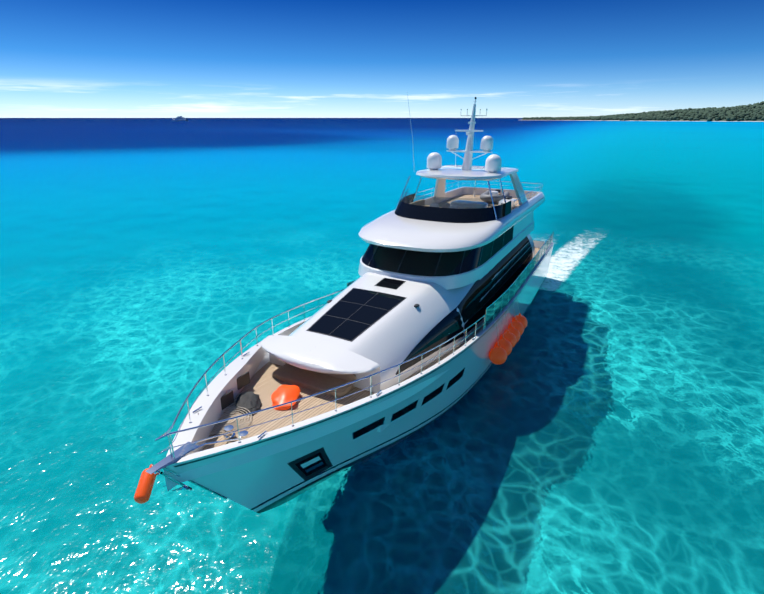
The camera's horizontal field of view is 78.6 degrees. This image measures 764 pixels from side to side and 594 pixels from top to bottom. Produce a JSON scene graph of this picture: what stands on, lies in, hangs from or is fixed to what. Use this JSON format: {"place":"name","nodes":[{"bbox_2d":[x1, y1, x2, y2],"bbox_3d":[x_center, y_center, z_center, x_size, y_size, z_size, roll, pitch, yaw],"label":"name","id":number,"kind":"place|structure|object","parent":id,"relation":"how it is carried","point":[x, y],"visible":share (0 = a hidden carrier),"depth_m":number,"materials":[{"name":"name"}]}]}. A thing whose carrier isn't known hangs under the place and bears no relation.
{"place":"outdoors","nodes":[
{"label":"outdoors","id":0,"kind":"place"},
{"bbox_2d":[0,118,763,593],"bbox_3d":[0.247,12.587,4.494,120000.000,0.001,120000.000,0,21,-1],"label":"sea water","id":1,"kind":"structure","parent":0,"point":[600,430],"depth_m":27.64,"materials":[{"name":"teal liquid"}]},
{"bbox_2d":[172,116,187,120],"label":"distant ship","id":2,"kind":"object","parent":1,"relation":"on","point":[179,118],"visible":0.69,"depth_m":2038.05,"materials":[{"name":"white"}]},
{"bbox_2d":[134,94,553,512],"bbox_3d":[3.391,-2.640,25.624,8.702,16.171,36.998,11,23,26],"label":"yacht","id":3,"kind":"object","parent":1,"relation":"on","point":[419,323],"visible":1,"depth_m":18.61,"materials":[{"name":"paint"}]},
{"bbox_2d":[363,433,413,461],"bbox_3d":[6.975,2.586,30.480,2.254,0.001,28.806,12,24,29],"label":"hull foam","id":4,"kind":"object","parent":1,"relation":"on","point":[387,448],"visible":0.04,"depth_m":20.17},
{"bbox_2d":[540,230,601,290],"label":"wake foam","id":5,"kind":"object","parent":1,"relation":"on","point":[552,285],"visible":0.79,"depth_m":45.50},
{"bbox_2d":[0,0,763,117],"label":"sky","id":6,"kind":"structure","parent":0,"point":[59,58],"materials":[{"name":"blue"}]},
{"bbox_2d":[578,117,763,121],"bbox_3d":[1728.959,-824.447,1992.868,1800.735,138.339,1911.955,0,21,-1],"label":"beach","id":7,"kind":"structure","parent":0,"point":[744,120],"depth_m":1842.52,"materials":[{"name":"beige sand"}]},
{"bbox_2d":[522,101,763,120],"bbox_3d":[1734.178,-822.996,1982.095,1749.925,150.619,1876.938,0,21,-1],"label":"island trees","id":8,"kind":"object","parent":7,"relation":"on","point":[754,111],"visible":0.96,"depth_m":1973.43,"materials":[{"name":"green plant"}]}
]}

